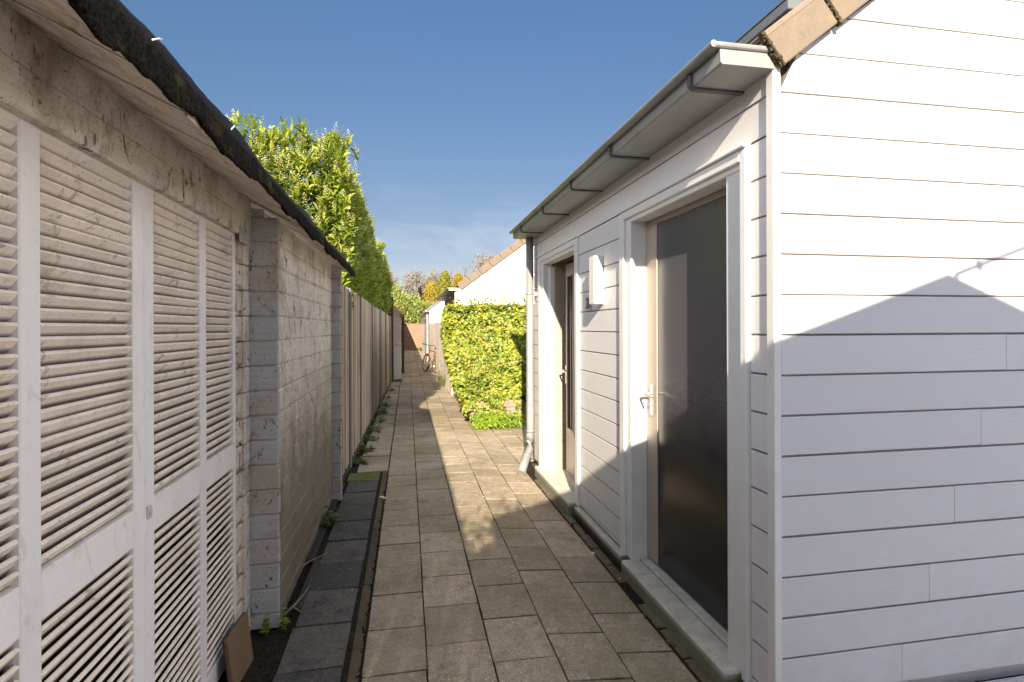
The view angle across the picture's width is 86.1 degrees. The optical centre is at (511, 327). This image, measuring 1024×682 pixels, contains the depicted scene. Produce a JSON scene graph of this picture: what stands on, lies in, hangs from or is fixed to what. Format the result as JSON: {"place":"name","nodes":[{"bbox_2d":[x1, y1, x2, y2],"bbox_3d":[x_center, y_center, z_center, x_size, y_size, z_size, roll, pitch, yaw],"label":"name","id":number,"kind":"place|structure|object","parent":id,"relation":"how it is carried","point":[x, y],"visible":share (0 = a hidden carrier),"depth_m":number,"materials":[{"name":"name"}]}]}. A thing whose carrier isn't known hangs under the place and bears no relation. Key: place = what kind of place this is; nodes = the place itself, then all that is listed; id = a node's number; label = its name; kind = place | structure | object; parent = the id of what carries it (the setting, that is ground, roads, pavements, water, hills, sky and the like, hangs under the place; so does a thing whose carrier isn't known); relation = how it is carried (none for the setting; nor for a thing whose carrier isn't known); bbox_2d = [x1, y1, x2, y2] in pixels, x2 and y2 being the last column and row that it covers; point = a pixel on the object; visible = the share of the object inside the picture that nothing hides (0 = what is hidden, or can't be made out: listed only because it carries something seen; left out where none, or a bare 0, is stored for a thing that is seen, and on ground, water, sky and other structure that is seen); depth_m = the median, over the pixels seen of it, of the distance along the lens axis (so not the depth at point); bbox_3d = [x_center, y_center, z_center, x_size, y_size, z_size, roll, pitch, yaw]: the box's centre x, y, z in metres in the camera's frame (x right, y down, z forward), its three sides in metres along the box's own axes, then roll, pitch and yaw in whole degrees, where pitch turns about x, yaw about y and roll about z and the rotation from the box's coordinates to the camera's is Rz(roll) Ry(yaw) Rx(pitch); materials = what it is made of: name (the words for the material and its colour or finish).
{"place":"outdoors","nodes":[
{"label":"outdoors","id":0,"kind":"place"},
{"bbox_2d":[120,0,780,321],"label":"sky","id":1,"kind":"structure","parent":0,"point":[463,117],"materials":[{"name":"blue"}]},
{"bbox_2d":[357,350,697,681],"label":"path","id":2,"kind":"structure","parent":0,"point":[457,644],"depth_m":3.38,"materials":[{"name":"concrete"}]},
{"bbox_2d":[375,405,387,414],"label":"green weed","id":3,"kind":"object","parent":2,"relation":"on","point":[380,409],"visible":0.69,"depth_m":9.73,"materials":[{"name":"green plant"}]},
{"bbox_2d":[379,401,389,406],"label":"green weed","id":4,"kind":"object","parent":2,"relation":"on","point":[382,404],"visible":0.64,"depth_m":10.59,"materials":[{"name":"green plant"}]},
{"bbox_2d":[394,344,401,380],"bbox_3d":[-3.319,1.004,15.935,0.220,1.075,0.490,0,0,-11],"label":"white cabinet","id":5,"kind":"object","parent":2,"relation":"on","point":[397,361],"visible":0.93,"depth_m":15.71,"materials":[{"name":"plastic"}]},
{"bbox_2d":[422,343,435,372],"bbox_3d":[-2.779,1.069,19.033,0.626,0.992,1.704,8,-4,-29],"label":"bicycle","id":6,"kind":"object","parent":2,"relation":"on","point":[431,362],"visible":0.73,"depth_m":19.21,"materials":[{"name":"red"}]},
{"bbox_2d":[430,322,452,394],"bbox_3d":[-1.998,0.697,18.044,0.984,1.780,10.796,0,0,-11],"label":"fence","id":7,"kind":"object","parent":2,"relation":"on","point":[435,340],"visible":0.44,"depth_m":17.28,"materials":[{"name":"brown wood"}]},
{"bbox_2d":[433,358,445,386],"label":"climbing sprig","id":8,"kind":"object","parent":7,"relation":"attached to","point":[438,377],"visible":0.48,"depth_m":14.48,"materials":[{"name":"green plant"}]},
{"bbox_2d":[318,448,666,679],"bbox_3d":[-0.442,1.540,4.435,1.823,0.062,5.071,0,0,-11],"label":"grit","id":9,"kind":"object","parent":2,"relation":"on","point":[476,546],"visible":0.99,"depth_m":3.54,"materials":[{"name":"white gravel"}]},
{"bbox_2d":[469,411,534,429],"bbox_3d":[0.008,1.452,8.689,1.381,0.273,0.622,0,0,-11],"label":"ground plant","id":10,"kind":"object","parent":2,"relation":"on","point":[484,420],"visible":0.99,"depth_m":8.51,"materials":[{"name":"green plant"}]},
{"bbox_2d":[365,424,694,681],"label":"joint moss","id":11,"kind":"object","parent":2,"relation":"on","point":[489,559],"visible":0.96,"depth_m":3.63,"materials":[{"name":"green plant"}]},
{"bbox_2d":[218,351,1023,681],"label":"soil","id":12,"kind":"structure","parent":0,"point":[270,643],"depth_m":2.90,"materials":[{"name":"brown soil"}]},
{"bbox_2d":[0,0,355,681],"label":"louvred shed","id":13,"kind":"structure","parent":12,"relation":"on","point":[174,263],"depth_m":1.61,"materials":[{"name":"white paint"}]},
{"bbox_2d":[0,107,144,681],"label":"louvred door","id":14,"kind":"structure","parent":13,"relation":"in","point":[72,391],"depth_m":1.31,"materials":[{"name":"white paint"}]},
{"bbox_2d":[143,185,235,681],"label":"louvred door","id":15,"kind":"structure","parent":13,"relation":"in","point":[189,359],"depth_m":2.03,"materials":[{"name":"white paint"}]},
{"bbox_2d":[222,611,253,681],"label":"leaning board","id":16,"kind":"object","parent":12,"relation":"on","point":[237,650],"visible":1,"depth_m":2.39,"materials":[{"name":"brown wood"}]},
{"bbox_2d":[260,606,289,634],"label":"green weed","id":17,"kind":"object","parent":12,"relation":"on","point":[282,619],"visible":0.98,"depth_m":2.75,"materials":[{"name":"green plant"}]},
{"bbox_2d":[225,106,384,314],"bbox_3d":[-3.392,-0.484,8.948,2.488,4.037,6.624,0,0,-11],"label":"laurel hedge","id":18,"kind":"object","parent":12,"relation":"on","point":[340,217],"visible":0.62,"depth_m":6.16,"materials":[{"name":"green plant"}]},
{"bbox_2d":[246,482,388,681],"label":"debris","id":19,"kind":"object","parent":12,"relation":"on","point":[363,631],"visible":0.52,"depth_m":2.90,"materials":[{"name":"soil"}]},
{"bbox_2d":[294,483,344,612],"bbox_3d":[-1.407,1.536,4.137,0.107,0.078,2.444,0,0,-11],"label":"timber edging","id":20,"kind":"object","parent":12,"relation":"on","point":[314,549],"visible":0.46,"depth_m":3.57,"materials":[{"name":"brown wood"}]},
{"bbox_2d":[280,584,310,616],"bbox_3d":[-1.134,1.481,2.990,0.110,0.034,0.385,0,0,5],"label":"dry twig","id":21,"kind":"object","parent":20,"relation":"on","point":[293,605],"visible":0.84,"depth_m":2.88,"materials":[{"name":"brown wood"}]},
{"bbox_2d":[272,480,377,681],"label":"dark pavement strip","id":22,"kind":"object","parent":12,"relation":"on","point":[318,652],"visible":0.84,"depth_m":3.04,"materials":[{"name":"grey concrete"}]},
{"bbox_2d":[301,553,326,567],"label":"dry twig","id":23,"kind":"object","parent":22,"relation":"on","point":[312,560],"visible":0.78,"depth_m":3.51,"materials":[{"name":"brown wood"}]},
{"bbox_2d":[319,506,340,528],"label":"green weed","id":24,"kind":"object","parent":12,"relation":"on","point":[333,518],"visible":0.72,"depth_m":4.20,"materials":[{"name":"green plant"}]},
{"bbox_2d":[352,456,368,465],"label":"green weed","id":25,"kind":"object","parent":12,"relation":"on","point":[363,461],"visible":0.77,"depth_m":6.12,"materials":[{"name":"green plant"}]},
{"bbox_2d":[347,472,379,482],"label":"mossy pavement slab","id":26,"kind":"structure","parent":12,"relation":"on","point":[367,476],"depth_m":5.57,"materials":[{"name":"green concrete"}]},
{"bbox_2d":[341,286,391,482],"bbox_3d":[-2.571,0.562,10.427,0.107,1.993,10.352,0,0,-10],"label":"board fence","id":27,"kind":"object","parent":12,"relation":"on","point":[366,355],"visible":0.94,"depth_m":7.06,"materials":[{"name":"brown wood"}]},
{"bbox_2d":[357,441,375,453],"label":"green weed","id":28,"kind":"object","parent":12,"relation":"on","point":[363,448],"visible":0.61,"depth_m":6.76,"materials":[{"name":"green plant"}]},
{"bbox_2d":[347,471,387,681],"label":"kerb","id":29,"kind":"structure","parent":12,"relation":"on","point":[355,662],"depth_m":3.09,"materials":[{"name":"concrete"}]},
{"bbox_2d":[363,432,379,441],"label":"green weed","id":30,"kind":"object","parent":12,"relation":"on","point":[368,437],"visible":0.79,"depth_m":7.43,"materials":[{"name":"green plant"}]},
{"bbox_2d":[366,422,383,432],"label":"green weed","id":31,"kind":"object","parent":12,"relation":"on","point":[373,427],"visible":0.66,"depth_m":8.01,"materials":[{"name":"green plant"}]},
{"bbox_2d":[371,415,385,423],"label":"green weed","id":32,"kind":"object","parent":12,"relation":"on","point":[381,420],"visible":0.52,"depth_m":8.82,"materials":[{"name":"green plant"}]},
{"bbox_2d":[375,237,394,313],"bbox_3d":[-4.253,-0.339,13.803,2.572,3.753,3.484,0,0,-11],"label":"laurel hedge","id":33,"kind":"object","parent":12,"relation":"on","point":[387,283],"visible":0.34,"depth_m":12.82,"materials":[{"name":"green plant"}]},
{"bbox_2d":[439,296,534,422],"bbox_3d":[-0.066,0.545,10.690,2.828,2.150,4.172,0,0,-11],"label":"ivy hedge","id":34,"kind":"object","parent":12,"relation":"on","point":[484,350],"visible":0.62,"depth_m":8.80,"materials":[{"name":"green plant"}]},
{"bbox_2d":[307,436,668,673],"bbox_3d":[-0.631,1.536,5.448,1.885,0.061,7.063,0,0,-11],"label":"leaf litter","id":35,"kind":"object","parent":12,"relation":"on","point":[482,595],"visible":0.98,"depth_m":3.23,"materials":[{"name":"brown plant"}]},
{"bbox_2d":[344,475,685,679],"bbox_3d":[-0.205,1.554,3.977,1.675,0.069,3.903,0,0,-11],"label":"moss","id":36,"kind":"object","parent":12,"relation":"on","point":[368,556],"visible":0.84,"depth_m":3.40,"materials":[{"name":"green plant"}]},
{"bbox_2d":[509,0,1023,681],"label":"white shed","id":37,"kind":"structure","parent":12,"relation":"on","point":[775,406],"depth_m":2.29,"materials":[{"name":"white painted wood siding"},{"name":"grey paint"},{"name":"beige paint"}]},
{"bbox_2d":[560,261,574,478],"bbox_3d":[0.632,0.413,5.150,0.111,2.120,0.986,0,0,-11],"label":"door","id":38,"kind":"structure","parent":37,"relation":"in","point":[569,367],"depth_m":5.47,"materials":[{"name":"beige paint"}]},
{"bbox_2d":[586,296,591,309],"bbox_3d":[0.600,-0.192,4.303,0.007,0.110,0.140,0,0,-11],"label":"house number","id":39,"kind":"object","parent":37,"relation":"attached to","point":[588,306],"visible":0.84,"depth_m":4.30,"materials":[{"name":"grey metal"}]},
{"bbox_2d":[589,255,603,304],"bbox_3d":[0.621,-0.348,4.027,0.075,0.352,0.124,0,0,-11],"label":"wall lamp","id":40,"kind":"object","parent":37,"relation":"attached to","point":[596,269],"visible":1,"depth_m":3.98,"materials":[{"name":"white plastic"}]},
{"bbox_2d":[643,189,727,629],"bbox_3d":[0.944,0.393,2.990,0.110,2.123,1.050,0,0,-11],"label":"door","id":41,"kind":"structure","parent":37,"relation":"in","point":[687,514],"depth_m":2.98,"materials":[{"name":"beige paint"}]},
{"bbox_2d":[984,676,1023,681],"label":"pale pavement","id":42,"kind":"structure","parent":0,"point":[1017,679],"depth_m":2.30,"materials":[{"name":"grey concrete"}]},
{"label":"ground","id":43,"kind":"structure","parent":0,"visible":0},
{"bbox_2d":[387,296,393,381],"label":"brick pillar","id":44,"kind":"structure","parent":43,"relation":"on","point":[390,314],"depth_m":15.49,"materials":[{"name":"brown brick"}]},
{"bbox_2d":[386,305,404,372],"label":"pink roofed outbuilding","id":45,"kind":"structure","parent":43,"relation":"on","point":[398,326],"depth_m":16.26,"materials":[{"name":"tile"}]},
{"bbox_2d":[390,267,402,288],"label":"bare tree","id":46,"kind":"object","parent":43,"relation":"on","point":[395,277],"visible":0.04,"depth_m":66.78,"materials":[{"name":"grey plant"}]},
{"bbox_2d":[391,281,414,323],"bbox_3d":[-8.861,-0.907,40.152,3.581,5.123,3.728,0,0,-11],"label":"green bush","id":47,"kind":"object","parent":43,"relation":"on","point":[399,295],"visible":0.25,"depth_m":39.39,"materials":[{"name":"green plant"}]},
{"bbox_2d":[393,276,415,305],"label":"bare tree","id":48,"kind":"object","parent":43,"relation":"on","point":[409,285],"visible":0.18,"depth_m":64.42,"materials":[{"name":"grey plant"}]},
{"bbox_2d":[404,324,421,350],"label":"brick wall","id":49,"kind":"structure","parent":43,"relation":"on","point":[412,336],"depth_m":37.39,"materials":[{"name":"orange brick"}]},
{"bbox_2d":[396,291,429,323],"bbox_3d":[-7.469,-0.580,40.902,2.881,4.457,3.536,0,0,-11],"label":"green bush","id":50,"kind":"object","parent":43,"relation":"on","point":[416,303],"visible":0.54,"depth_m":39.92,"materials":[{"name":"green plant"}]},
{"bbox_2d":[402,284,426,315],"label":"bare tree","id":51,"kind":"object","parent":43,"relation":"on","point":[420,293],"visible":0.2,"depth_m":71.07,"materials":[{"name":"grey plant"}]},
{"bbox_2d":[399,262,440,304],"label":"bare tree","id":52,"kind":"object","parent":43,"relation":"on","point":[421,283],"visible":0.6,"depth_m":66.98,"materials":[{"name":"beige plant"}]},
{"bbox_2d":[416,299,434,323],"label":"green bush","id":53,"kind":"object","parent":43,"relation":"on","point":[424,309],"visible":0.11,"depth_m":41.50,"materials":[{"name":"green plant"}]},
{"bbox_2d":[420,280,439,305],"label":"golden conifer","id":54,"kind":"object","parent":43,"relation":"on","point":[428,291],"visible":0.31,"depth_m":54.08,"materials":[{"name":"yellow plant"}]},
{"bbox_2d":[419,302,443,362],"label":"white house","id":55,"kind":"structure","parent":43,"relation":"on","point":[431,313],"depth_m":23.98,"materials":[{"name":"grey paint"}]},
{"bbox_2d":[425,319,425,356],"bbox_3d":[-4.355,0.535,27.877,0.013,2.000,4.400,0,0,-11],"label":"door","id":56,"kind":"structure","parent":55,"relation":"in","point":[425,319],"depth_m":29.15,"materials":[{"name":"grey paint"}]},
{"bbox_2d":[437,270,451,295],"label":"golden conifer","id":57,"kind":"object","parent":43,"relation":"on","point":[444,278],"visible":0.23,"depth_m":55.21,"materials":[{"name":"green plant"}]},
{"bbox_2d":[452,272,463,287],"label":"golden conifer","id":58,"kind":"object","parent":43,"relation":"on","point":[458,278],"visible":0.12,"depth_m":56.68,"materials":[{"name":"yellow plant"}]},
{"bbox_2d":[451,262,477,282],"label":"bare tree","id":59,"kind":"object","parent":43,"relation":"on","point":[464,270],"visible":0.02,"depth_m":69.93,"materials":[{"name":"grey plant"}]},
{"bbox_2d":[451,256,491,285],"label":"bare tree","id":60,"kind":"object","parent":43,"relation":"on","point":[464,277],"visible":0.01,"depth_m":67.20,"materials":[{"name":"grey plant"}]},
{"bbox_2d":[468,247,496,274],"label":"bare tree","id":61,"kind":"object","parent":43,"relation":"on","point":[481,263],"visible":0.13,"depth_m":65.13,"materials":[{"name":"beige plant"}]},
{"bbox_2d":[436,239,534,311],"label":"white gabled house","id":62,"kind":"structure","parent":43,"relation":"on","point":[499,277],"depth_m":15.24,"materials":[{"name":"white painted brick"},{"name":"concrete tile"},{"name":"zinc"}]},
{"bbox_2d":[535,479,712,681],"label":"brick edging","id":63,"kind":"object","parent":43,"relation":"on","point":[683,652],"visible":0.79,"depth_m":3.08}
]}

